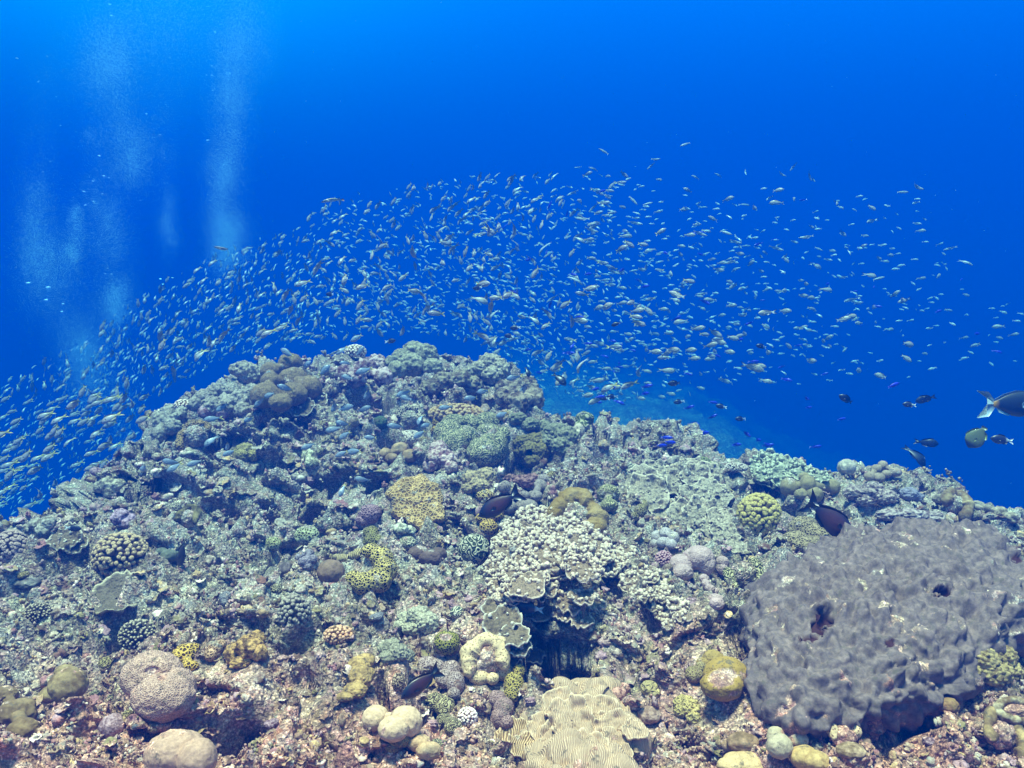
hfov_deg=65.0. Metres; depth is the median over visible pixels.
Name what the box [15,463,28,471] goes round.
anthias
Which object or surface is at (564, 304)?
anthias
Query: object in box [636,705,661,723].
crusted knob
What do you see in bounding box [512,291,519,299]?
anthias
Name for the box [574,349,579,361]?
chromis
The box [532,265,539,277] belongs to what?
anthias
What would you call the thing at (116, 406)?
anthias
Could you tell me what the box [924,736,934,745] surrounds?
crusted knob
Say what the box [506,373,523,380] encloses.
damselfish
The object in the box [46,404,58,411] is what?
anthias
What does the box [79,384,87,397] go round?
anthias
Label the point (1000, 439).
damselfish
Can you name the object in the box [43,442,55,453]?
anthias
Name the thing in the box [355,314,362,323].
anthias
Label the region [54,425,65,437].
anthias
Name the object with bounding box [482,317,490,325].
anthias
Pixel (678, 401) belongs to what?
damselfish
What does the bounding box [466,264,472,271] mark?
anthias
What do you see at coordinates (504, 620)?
leaf coral
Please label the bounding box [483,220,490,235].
anthias
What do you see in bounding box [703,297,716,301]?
chromis
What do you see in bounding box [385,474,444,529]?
honeycomb coral
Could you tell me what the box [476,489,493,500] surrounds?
honeycomb coral
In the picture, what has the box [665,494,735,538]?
plate coral
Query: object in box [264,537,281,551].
honeycomb coral
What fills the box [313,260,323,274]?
anthias
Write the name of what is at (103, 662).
honeycomb coral
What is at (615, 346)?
anthias
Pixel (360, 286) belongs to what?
anthias
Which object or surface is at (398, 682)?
brain coral
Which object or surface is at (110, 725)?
crusted knob
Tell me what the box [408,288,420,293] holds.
anthias
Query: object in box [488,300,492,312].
anthias
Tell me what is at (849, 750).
boulder coral
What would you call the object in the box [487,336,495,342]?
anthias
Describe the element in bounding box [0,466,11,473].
anthias
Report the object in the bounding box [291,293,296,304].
anthias
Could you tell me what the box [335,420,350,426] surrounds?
damselfish
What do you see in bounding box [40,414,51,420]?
anthias
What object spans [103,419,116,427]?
anthias
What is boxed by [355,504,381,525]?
honeycomb coral
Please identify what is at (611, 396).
damselfish
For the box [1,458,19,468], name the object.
anthias
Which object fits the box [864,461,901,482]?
boulder coral
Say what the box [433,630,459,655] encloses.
honeycomb coral
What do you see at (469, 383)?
lump coral
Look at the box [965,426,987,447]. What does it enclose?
butterflyfish
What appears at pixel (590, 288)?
chromis
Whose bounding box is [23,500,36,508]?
anthias
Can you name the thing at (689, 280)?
anthias
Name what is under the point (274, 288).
anthias
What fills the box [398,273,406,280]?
anthias
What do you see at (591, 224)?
chromis
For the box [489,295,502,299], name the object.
anthias
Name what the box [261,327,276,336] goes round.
anthias
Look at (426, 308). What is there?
anthias
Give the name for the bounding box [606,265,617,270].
anthias
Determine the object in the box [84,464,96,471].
anthias
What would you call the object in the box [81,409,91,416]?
anthias
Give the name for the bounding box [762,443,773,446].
blue fish
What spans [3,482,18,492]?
anthias
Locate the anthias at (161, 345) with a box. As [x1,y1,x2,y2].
[158,337,166,351]
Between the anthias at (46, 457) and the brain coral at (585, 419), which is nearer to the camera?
the brain coral at (585, 419)
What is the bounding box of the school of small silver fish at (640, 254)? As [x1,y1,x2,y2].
[0,172,1023,515]
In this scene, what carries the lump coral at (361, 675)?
on the reef
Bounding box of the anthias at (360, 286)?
[356,283,369,289]
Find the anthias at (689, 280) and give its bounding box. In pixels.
[682,278,694,283]
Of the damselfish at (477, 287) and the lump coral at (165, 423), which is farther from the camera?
the damselfish at (477, 287)
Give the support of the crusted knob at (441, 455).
on the reef
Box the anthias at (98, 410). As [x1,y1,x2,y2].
[94,406,102,413]
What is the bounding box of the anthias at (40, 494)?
[35,487,42,498]
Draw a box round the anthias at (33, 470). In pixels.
[27,464,42,474]
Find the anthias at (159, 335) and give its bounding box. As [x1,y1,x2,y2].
[157,331,162,340]
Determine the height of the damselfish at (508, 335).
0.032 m
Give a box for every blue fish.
[641,384,652,387]
[661,435,672,438]
[665,440,675,443]
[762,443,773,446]
[888,382,898,387]
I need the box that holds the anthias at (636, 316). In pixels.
[629,314,642,319]
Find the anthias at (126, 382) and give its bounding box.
[124,377,128,388]
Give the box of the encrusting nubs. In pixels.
[0,350,1023,767]
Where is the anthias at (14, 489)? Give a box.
[10,485,19,492]
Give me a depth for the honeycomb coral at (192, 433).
4.01 m
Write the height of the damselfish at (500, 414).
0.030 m
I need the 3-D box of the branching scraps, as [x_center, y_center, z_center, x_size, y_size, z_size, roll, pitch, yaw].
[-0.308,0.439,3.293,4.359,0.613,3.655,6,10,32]
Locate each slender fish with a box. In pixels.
[567,276,582,284]
[626,220,642,224]
[693,231,706,235]
[769,245,783,250]
[799,234,813,238]
[844,297,859,301]
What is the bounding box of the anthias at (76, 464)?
[71,460,84,467]
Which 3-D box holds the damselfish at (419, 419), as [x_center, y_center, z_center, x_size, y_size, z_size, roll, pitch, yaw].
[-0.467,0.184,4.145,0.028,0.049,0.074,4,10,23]
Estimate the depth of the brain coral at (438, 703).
2.04 m
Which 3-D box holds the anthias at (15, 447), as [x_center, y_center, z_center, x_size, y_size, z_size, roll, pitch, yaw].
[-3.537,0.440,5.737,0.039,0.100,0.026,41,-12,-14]
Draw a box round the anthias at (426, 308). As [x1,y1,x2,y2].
[422,303,433,315]
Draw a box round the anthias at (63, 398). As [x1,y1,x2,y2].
[59,394,67,401]
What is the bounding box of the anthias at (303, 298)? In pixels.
[300,294,308,301]
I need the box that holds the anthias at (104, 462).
[100,457,108,467]
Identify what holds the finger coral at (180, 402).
on the reef
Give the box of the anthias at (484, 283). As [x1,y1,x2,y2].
[476,280,489,286]
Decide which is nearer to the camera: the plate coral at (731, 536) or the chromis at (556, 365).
the plate coral at (731, 536)
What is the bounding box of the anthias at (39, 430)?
[35,425,43,434]
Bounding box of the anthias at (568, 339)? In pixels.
[564,337,576,341]
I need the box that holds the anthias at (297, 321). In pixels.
[295,317,301,325]
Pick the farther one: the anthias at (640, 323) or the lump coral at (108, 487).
the anthias at (640, 323)
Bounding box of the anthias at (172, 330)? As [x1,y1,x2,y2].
[169,326,176,335]
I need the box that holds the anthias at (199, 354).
[194,349,209,361]
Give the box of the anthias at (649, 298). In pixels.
[645,296,654,300]
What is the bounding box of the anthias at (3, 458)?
[0,453,9,462]
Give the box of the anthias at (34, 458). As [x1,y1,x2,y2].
[30,454,43,462]
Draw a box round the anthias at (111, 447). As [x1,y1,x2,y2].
[108,441,123,451]
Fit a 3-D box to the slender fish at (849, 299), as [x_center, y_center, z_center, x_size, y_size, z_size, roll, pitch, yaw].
[2.945,-0.735,6.960,0.152,0.051,0.039,0,9,-3]
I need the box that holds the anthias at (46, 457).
[40,450,56,461]
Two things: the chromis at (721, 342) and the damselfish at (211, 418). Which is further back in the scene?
the chromis at (721, 342)
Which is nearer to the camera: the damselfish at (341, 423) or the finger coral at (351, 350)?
the damselfish at (341, 423)
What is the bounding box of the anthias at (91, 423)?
[87,420,94,426]
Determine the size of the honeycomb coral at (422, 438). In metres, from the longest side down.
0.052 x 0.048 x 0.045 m
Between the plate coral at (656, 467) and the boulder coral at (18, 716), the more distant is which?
the plate coral at (656, 467)
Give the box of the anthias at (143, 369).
[142,364,145,374]
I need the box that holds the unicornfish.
[977,390,1023,417]
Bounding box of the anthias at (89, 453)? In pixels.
[84,450,99,456]
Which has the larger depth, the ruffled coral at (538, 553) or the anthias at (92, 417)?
the anthias at (92, 417)
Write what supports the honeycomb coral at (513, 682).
on the reef
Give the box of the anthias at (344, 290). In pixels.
[339,286,348,293]
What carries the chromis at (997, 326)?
in the school of small silver fish at (640, 254)
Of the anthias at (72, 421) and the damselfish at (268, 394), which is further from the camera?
the anthias at (72, 421)
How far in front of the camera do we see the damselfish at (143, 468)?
3.37 m
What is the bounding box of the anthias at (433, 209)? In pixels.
[429,204,440,213]
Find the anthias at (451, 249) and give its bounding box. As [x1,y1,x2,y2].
[448,242,458,254]
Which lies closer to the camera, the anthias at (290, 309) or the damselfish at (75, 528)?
the damselfish at (75, 528)
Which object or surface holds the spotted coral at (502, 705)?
on the reef
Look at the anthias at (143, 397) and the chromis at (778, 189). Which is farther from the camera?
the chromis at (778, 189)
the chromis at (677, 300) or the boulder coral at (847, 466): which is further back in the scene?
the chromis at (677, 300)
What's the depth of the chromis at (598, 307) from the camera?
6.16 m
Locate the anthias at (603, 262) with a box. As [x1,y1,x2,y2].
[596,261,608,264]
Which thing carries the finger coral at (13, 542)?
on the reef
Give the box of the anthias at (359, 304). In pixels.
[357,299,364,309]
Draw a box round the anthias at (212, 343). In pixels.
[210,338,218,347]
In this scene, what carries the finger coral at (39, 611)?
on the reef
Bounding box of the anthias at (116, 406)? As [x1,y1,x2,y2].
[112,402,121,411]
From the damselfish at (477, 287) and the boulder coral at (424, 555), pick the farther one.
the damselfish at (477, 287)
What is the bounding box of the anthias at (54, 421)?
[51,413,69,425]
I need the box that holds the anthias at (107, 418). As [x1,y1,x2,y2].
[101,410,123,423]
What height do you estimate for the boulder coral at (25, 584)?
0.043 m
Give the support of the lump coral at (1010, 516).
on the reef
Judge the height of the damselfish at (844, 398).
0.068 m
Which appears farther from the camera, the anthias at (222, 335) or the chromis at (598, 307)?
the chromis at (598, 307)
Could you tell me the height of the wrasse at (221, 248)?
0.025 m
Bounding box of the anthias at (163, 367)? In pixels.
[159,364,168,370]
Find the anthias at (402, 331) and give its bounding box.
[400,325,404,335]
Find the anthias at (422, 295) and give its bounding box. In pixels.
[416,289,425,301]
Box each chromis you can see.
[312,295,317,305]
[468,295,487,303]
[499,340,508,345]
[512,186,523,193]
[528,315,538,324]
[541,307,551,318]
[545,349,552,360]
[552,359,566,370]
[569,317,587,323]
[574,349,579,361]
[576,357,588,372]
[582,285,596,291]
[582,392,592,397]
[587,221,596,226]
[588,378,603,382]
[588,398,599,404]
[592,340,603,345]
[593,305,603,310]
[602,302,612,312]
[608,180,615,189]
[616,300,626,305]
[619,234,631,237]
[630,307,644,313]
[636,366,640,376]
[644,248,655,252]
[644,304,652,314]
[649,349,661,353]
[657,368,674,372]
[658,307,667,310]
[665,347,679,351]
[670,291,685,298]
[670,297,680,302]
[673,318,688,324]
[683,232,695,236]
[685,347,696,352]
[688,356,700,360]
[690,325,704,331]
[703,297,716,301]
[703,342,717,348]
[707,328,721,337]
[708,216,717,221]
[710,338,725,344]
[712,267,723,271]
[718,378,730,383]
[722,196,733,201]
[724,349,734,353]
[727,335,738,340]
[740,361,763,371]
[758,309,776,315]
[759,378,772,383]
[769,200,783,204]
[773,188,783,191]
[779,308,790,312]
[807,358,816,362]
[808,262,821,269]
[817,287,831,291]
[824,335,833,339]
[835,316,850,321]
[846,314,856,318]
[861,272,876,278]
[867,218,878,223]
[874,373,885,378]
[889,290,899,297]
[901,353,911,361]
[903,341,913,347]
[992,324,1004,328]
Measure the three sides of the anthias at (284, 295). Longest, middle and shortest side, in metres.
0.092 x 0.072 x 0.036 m
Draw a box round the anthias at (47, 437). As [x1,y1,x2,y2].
[44,432,54,439]
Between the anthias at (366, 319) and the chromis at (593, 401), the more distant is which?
the anthias at (366, 319)
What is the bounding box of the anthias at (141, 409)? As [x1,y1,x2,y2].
[138,406,145,413]
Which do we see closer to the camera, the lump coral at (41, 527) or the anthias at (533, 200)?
the lump coral at (41, 527)
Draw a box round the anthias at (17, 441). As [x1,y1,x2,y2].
[12,436,25,445]
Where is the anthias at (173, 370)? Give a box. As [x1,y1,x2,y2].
[171,365,176,376]
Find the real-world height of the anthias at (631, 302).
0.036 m
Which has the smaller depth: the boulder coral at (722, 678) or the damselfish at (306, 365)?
the boulder coral at (722, 678)
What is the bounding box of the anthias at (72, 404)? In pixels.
[66,399,80,409]
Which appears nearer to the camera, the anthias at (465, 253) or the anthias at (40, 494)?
the anthias at (40, 494)
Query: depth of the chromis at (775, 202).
6.96 m
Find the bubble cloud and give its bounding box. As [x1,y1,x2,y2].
[1,0,291,442]
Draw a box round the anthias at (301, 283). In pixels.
[296,279,310,286]
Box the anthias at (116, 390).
[115,386,118,397]
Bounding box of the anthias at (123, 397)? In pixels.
[119,390,128,403]
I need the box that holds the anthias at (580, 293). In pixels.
[575,291,589,296]
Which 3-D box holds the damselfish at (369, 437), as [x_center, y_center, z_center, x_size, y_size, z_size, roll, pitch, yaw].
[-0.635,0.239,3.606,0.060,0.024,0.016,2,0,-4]
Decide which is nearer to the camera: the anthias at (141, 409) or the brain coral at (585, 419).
the brain coral at (585, 419)
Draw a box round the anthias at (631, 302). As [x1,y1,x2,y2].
[627,299,634,304]
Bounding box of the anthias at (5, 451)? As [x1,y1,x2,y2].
[1,446,12,454]
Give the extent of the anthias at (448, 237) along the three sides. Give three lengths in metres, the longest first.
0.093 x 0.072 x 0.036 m
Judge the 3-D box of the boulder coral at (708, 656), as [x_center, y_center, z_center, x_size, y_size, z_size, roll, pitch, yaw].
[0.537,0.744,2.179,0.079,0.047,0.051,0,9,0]
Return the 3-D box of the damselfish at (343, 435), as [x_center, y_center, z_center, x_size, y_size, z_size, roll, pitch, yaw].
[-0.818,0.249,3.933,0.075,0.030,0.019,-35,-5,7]
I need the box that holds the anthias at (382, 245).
[378,242,387,248]
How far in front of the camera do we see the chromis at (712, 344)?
5.42 m
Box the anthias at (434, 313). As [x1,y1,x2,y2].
[428,310,443,315]
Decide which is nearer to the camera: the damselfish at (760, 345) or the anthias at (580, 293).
the damselfish at (760, 345)
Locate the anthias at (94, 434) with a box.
[90,427,105,439]
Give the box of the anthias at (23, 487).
[19,485,27,491]
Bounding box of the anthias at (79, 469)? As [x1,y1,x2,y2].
[75,466,82,472]
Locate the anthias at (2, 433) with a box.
[0,428,11,437]
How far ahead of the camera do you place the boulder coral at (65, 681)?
1.94 m
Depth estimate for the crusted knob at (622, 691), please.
2.06 m
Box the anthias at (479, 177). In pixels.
[477,172,481,181]
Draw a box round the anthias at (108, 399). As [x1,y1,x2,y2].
[103,394,119,403]
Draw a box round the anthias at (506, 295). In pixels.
[502,292,512,298]
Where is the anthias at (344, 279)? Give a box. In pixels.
[342,273,347,284]
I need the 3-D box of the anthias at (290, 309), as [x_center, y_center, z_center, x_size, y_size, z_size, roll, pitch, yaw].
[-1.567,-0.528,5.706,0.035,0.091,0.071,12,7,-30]
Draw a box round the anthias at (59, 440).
[56,436,62,442]
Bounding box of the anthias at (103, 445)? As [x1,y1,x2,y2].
[97,440,113,449]
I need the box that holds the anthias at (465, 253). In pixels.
[463,244,467,256]
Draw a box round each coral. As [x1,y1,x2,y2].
[0,529,27,563]
[0,685,41,737]
[13,578,41,589]
[16,571,30,578]
[21,516,56,538]
[24,602,52,622]
[38,664,88,703]
[45,522,88,554]
[86,476,95,481]
[87,569,137,614]
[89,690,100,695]
[90,532,150,576]
[93,476,126,498]
[98,656,111,668]
[109,508,137,528]
[117,619,155,651]
[119,650,196,723]
[122,709,133,717]
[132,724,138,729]
[143,729,217,767]
[150,403,187,442]
[155,547,184,566]
[166,502,181,510]
[172,642,200,670]
[173,399,187,408]
[174,504,201,527]
[175,419,211,450]
[187,382,256,419]
[203,489,212,495]
[203,639,226,661]
[219,591,230,605]
[223,629,268,669]
[228,360,260,383]
[233,442,259,461]
[240,537,248,544]
[250,353,322,411]
[257,607,269,617]
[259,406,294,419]
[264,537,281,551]
[271,583,282,593]
[277,594,311,628]
[278,562,291,576]
[290,392,327,416]
[291,472,307,482]
[294,525,319,545]
[295,549,317,570]
[301,448,318,468]
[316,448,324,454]
[316,559,344,582]
[323,625,352,644]
[328,548,361,561]
[334,353,393,387]
[336,653,375,701]
[344,344,366,357]
[345,543,397,594]
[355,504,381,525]
[361,705,422,742]
[362,526,381,545]
[369,611,383,620]
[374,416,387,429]
[376,637,414,664]
[379,442,415,463]
[384,340,443,377]
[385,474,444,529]
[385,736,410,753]
[392,673,404,691]
[393,605,440,636]
[396,403,422,428]
[399,536,416,549]
[402,430,423,445]
[407,545,446,564]
[407,732,440,760]
[418,656,464,699]
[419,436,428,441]
[420,369,483,396]
[425,692,455,714]
[428,403,483,420]
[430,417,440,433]
[432,738,446,746]
[433,412,509,467]
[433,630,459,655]
[437,713,462,736]
[449,606,463,618]
[454,561,461,567]
[457,706,477,725]
[458,533,489,565]
[459,632,510,677]
[461,467,496,493]
[462,352,510,384]
[469,602,477,607]
[469,666,511,684]
[475,512,503,539]
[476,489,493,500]
[480,596,532,667]
[483,503,621,629]
[489,690,513,728]
[494,377,544,413]
[494,715,535,760]
[497,474,549,514]
[502,472,538,488]
[503,663,525,703]
[508,412,579,456]
[512,432,550,467]
[519,676,651,767]
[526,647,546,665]
[527,682,648,757]
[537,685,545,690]
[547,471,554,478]
[547,487,608,532]
[573,423,584,436]
[574,411,593,431]
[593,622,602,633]
[597,484,619,511]
[613,540,693,630]
[616,459,665,497]
[626,472,676,511]
[630,499,647,520]
[640,680,660,698]
[649,498,675,517]
[650,527,679,549]
[654,550,672,566]
[665,456,728,495]
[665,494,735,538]
[669,545,715,580]
[672,694,701,723]
[677,473,738,508]
[685,661,705,683]
[696,649,723,663]
[699,574,718,593]
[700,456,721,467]
[700,656,746,701]
[702,518,746,553]
[708,593,724,609]
[715,556,728,574]
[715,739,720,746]
[716,751,762,767]
[720,731,759,751]
[722,557,763,588]
[724,462,747,472]
[735,492,781,537]
[738,516,1023,742]
[749,448,835,489]
[766,726,808,759]
[780,472,840,502]
[782,516,831,551]
[789,745,829,767]
[826,723,861,744]
[836,741,866,758]
[837,459,856,475]
[842,481,899,506]
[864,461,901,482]
[874,508,945,521]
[898,487,924,501]
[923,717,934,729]
[932,494,1019,522]
[939,697,959,713]
[940,487,974,519]
[977,645,1023,688]
[983,706,1023,758]
[993,695,1023,724]
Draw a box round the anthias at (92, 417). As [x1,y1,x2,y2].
[87,414,100,423]
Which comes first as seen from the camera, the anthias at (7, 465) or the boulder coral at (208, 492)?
the boulder coral at (208, 492)
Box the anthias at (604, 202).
[597,201,609,204]
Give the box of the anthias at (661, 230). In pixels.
[656,228,665,235]
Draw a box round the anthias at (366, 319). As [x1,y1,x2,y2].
[360,317,372,321]
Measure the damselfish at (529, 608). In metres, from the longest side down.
0.082 x 0.037 x 0.022 m
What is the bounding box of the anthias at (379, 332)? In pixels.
[375,327,383,336]
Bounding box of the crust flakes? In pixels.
[0,354,1023,767]
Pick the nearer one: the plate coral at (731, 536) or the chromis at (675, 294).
the plate coral at (731, 536)
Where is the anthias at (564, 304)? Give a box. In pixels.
[560,299,570,307]
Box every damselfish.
[64,524,81,531]
[139,464,145,470]
[162,458,182,464]
[167,461,183,472]
[176,541,186,565]
[186,458,201,466]
[204,415,224,421]
[204,434,221,446]
[215,557,222,564]
[216,402,227,411]
[222,449,236,456]
[244,416,254,421]
[254,397,266,406]
[264,392,273,397]
[277,384,294,392]
[281,348,292,357]
[301,442,314,449]
[303,361,310,371]
[317,365,329,376]
[325,426,343,432]
[331,397,336,411]
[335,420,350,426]
[335,450,346,456]
[336,346,348,354]
[337,404,352,411]
[338,483,346,496]
[339,429,351,439]
[340,361,352,365]
[341,374,353,379]
[347,448,360,454]
[351,334,362,341]
[355,346,363,356]
[355,405,369,413]
[355,476,372,481]
[356,366,373,373]
[363,388,370,398]
[364,435,376,439]
[385,338,395,343]
[387,423,404,428]
[396,388,413,396]
[400,395,411,401]
[413,430,425,438]
[417,414,425,425]
[421,422,431,427]
[438,405,452,409]
[464,395,476,400]
[473,285,481,289]
[476,388,489,393]
[496,410,507,417]
[504,333,513,337]
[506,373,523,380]
[510,325,520,329]
[516,602,544,613]
[519,382,528,392]
[524,367,530,376]
[551,373,565,385]
[606,394,617,398]
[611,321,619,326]
[668,380,679,385]
[674,399,683,403]
[716,403,726,408]
[735,416,745,420]
[756,343,765,348]
[839,394,851,404]
[901,445,925,466]
[902,401,915,406]
[913,438,938,446]
[915,394,936,403]
[990,434,1013,444]
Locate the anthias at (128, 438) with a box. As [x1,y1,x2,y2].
[125,432,132,441]
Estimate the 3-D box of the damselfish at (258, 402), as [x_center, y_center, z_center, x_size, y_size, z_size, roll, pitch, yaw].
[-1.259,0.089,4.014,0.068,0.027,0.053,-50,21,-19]
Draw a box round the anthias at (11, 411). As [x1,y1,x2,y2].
[7,409,16,413]
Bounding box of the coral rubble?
[0,357,1023,767]
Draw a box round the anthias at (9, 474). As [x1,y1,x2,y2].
[4,467,16,481]
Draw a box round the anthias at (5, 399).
[0,395,11,402]
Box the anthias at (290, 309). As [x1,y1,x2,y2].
[288,305,293,314]
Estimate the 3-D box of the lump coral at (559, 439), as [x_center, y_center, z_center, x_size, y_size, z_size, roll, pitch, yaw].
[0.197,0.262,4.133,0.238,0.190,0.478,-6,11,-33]
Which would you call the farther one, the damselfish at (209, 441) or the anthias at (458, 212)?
the anthias at (458, 212)
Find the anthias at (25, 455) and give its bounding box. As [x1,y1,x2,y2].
[20,447,31,462]
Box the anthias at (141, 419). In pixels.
[135,414,150,423]
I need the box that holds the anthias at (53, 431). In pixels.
[49,424,58,436]
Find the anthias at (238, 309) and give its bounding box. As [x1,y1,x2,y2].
[236,303,241,313]
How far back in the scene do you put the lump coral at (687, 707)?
2.02 m
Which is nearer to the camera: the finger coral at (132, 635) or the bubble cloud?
the finger coral at (132, 635)
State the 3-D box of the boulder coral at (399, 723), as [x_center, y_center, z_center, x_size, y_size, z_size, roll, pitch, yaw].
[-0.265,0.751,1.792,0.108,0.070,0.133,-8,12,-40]
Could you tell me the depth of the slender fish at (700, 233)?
6.08 m
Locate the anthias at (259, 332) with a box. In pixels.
[256,326,265,336]
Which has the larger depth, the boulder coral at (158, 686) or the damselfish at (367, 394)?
the damselfish at (367, 394)
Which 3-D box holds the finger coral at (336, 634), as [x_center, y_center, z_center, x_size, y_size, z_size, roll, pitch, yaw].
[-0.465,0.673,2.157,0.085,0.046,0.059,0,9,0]
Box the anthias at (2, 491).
[0,486,10,495]
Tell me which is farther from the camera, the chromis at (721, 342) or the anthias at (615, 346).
the anthias at (615, 346)
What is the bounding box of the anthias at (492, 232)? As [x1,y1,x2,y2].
[483,226,494,234]
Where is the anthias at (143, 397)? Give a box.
[138,392,150,400]
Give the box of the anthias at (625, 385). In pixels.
[621,379,639,389]
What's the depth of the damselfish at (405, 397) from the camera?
4.21 m
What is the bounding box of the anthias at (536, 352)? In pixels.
[531,348,543,355]
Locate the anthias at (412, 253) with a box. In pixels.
[410,245,415,257]
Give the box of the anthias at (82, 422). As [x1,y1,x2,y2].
[77,416,91,426]
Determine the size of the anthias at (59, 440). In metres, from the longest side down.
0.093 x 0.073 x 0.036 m
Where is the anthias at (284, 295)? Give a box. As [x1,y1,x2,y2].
[281,289,289,300]
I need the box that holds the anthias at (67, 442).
[64,437,75,447]
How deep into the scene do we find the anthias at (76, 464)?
6.74 m
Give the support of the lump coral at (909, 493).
on the reef
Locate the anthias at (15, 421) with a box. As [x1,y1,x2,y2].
[10,416,21,424]
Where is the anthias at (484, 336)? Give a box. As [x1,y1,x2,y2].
[472,330,489,340]
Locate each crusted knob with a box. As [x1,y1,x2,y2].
[89,467,101,475]
[98,713,126,737]
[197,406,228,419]
[264,718,278,728]
[393,523,416,535]
[422,440,458,473]
[612,682,630,700]
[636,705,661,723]
[686,597,696,603]
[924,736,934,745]
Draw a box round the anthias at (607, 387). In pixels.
[601,381,619,391]
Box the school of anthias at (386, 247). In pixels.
[0,169,980,507]
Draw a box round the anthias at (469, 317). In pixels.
[468,311,471,322]
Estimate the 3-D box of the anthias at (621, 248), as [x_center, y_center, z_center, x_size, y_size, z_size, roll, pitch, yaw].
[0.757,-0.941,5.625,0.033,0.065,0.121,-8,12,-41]
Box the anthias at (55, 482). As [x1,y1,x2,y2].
[52,479,57,486]
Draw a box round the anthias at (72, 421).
[68,417,81,425]
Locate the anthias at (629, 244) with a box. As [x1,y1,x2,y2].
[624,240,634,247]
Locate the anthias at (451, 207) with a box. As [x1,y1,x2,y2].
[447,203,457,211]
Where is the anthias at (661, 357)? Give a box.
[658,355,668,359]
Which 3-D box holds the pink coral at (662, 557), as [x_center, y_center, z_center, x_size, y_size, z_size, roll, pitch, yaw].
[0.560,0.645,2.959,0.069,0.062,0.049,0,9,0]
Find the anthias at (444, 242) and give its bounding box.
[439,240,449,244]
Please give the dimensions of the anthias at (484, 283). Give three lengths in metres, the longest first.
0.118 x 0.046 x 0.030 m
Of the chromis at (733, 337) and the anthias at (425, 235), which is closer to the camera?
the chromis at (733, 337)
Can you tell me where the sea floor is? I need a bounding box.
[0,331,1023,520]
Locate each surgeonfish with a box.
[401,661,444,698]
[479,483,526,518]
[797,488,850,536]
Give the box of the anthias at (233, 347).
[229,344,236,351]
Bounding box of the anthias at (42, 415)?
[37,409,55,419]
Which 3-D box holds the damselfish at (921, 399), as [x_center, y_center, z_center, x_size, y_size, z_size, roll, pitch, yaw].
[2.261,0.079,4.376,0.031,0.066,0.111,-8,12,-43]
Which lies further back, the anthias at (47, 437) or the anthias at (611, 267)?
the anthias at (611, 267)
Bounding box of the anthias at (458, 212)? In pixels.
[455,208,464,216]
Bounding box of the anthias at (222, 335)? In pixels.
[219,328,232,342]
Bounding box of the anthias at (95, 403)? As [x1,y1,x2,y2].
[91,398,105,406]
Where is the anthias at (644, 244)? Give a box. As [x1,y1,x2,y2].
[637,242,648,246]
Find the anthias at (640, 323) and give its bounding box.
[631,319,645,326]
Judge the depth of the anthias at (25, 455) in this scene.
4.21 m
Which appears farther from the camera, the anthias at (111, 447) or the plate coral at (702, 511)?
the anthias at (111, 447)
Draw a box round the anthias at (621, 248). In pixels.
[616,245,627,253]
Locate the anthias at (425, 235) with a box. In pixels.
[423,230,427,240]
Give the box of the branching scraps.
[2,354,1023,767]
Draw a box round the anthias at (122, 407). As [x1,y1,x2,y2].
[118,404,128,410]
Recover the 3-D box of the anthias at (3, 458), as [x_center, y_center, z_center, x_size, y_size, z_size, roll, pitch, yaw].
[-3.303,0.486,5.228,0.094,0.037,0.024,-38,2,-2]
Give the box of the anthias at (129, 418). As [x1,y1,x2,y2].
[125,413,134,422]
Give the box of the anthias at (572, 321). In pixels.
[569,314,574,327]
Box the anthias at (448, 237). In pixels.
[444,233,454,240]
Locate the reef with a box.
[0,353,1023,767]
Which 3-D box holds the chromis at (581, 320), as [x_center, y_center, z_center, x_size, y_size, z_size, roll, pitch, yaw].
[0.483,-0.472,5.917,0.149,0.058,0.040,1,9,3]
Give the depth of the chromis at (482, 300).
5.95 m
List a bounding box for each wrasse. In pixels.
[214,246,227,250]
[321,198,343,202]
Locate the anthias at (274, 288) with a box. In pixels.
[271,281,276,293]
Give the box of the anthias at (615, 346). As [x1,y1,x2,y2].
[605,344,621,348]
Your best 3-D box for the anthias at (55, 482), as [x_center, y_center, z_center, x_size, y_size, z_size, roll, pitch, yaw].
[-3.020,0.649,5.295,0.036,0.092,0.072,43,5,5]
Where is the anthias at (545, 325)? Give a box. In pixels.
[541,322,550,329]
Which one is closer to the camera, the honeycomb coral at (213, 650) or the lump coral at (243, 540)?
the honeycomb coral at (213, 650)
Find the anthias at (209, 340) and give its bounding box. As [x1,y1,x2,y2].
[207,334,211,346]
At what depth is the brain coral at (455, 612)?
2.31 m
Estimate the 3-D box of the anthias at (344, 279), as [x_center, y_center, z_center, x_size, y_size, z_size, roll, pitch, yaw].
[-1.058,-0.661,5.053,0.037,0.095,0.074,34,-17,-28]
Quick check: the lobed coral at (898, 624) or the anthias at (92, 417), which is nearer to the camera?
the lobed coral at (898, 624)
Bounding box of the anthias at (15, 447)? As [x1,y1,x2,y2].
[11,441,22,450]
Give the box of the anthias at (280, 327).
[276,324,288,330]
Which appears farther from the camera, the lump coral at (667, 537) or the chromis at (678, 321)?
the chromis at (678, 321)
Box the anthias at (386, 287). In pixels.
[382,283,392,290]
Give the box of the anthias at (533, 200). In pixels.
[531,197,541,202]
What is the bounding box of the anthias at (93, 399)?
[89,394,99,403]
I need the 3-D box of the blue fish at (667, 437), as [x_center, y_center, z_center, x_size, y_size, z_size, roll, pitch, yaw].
[0.762,0.263,3.955,0.064,0.020,0.015,3,1,20]

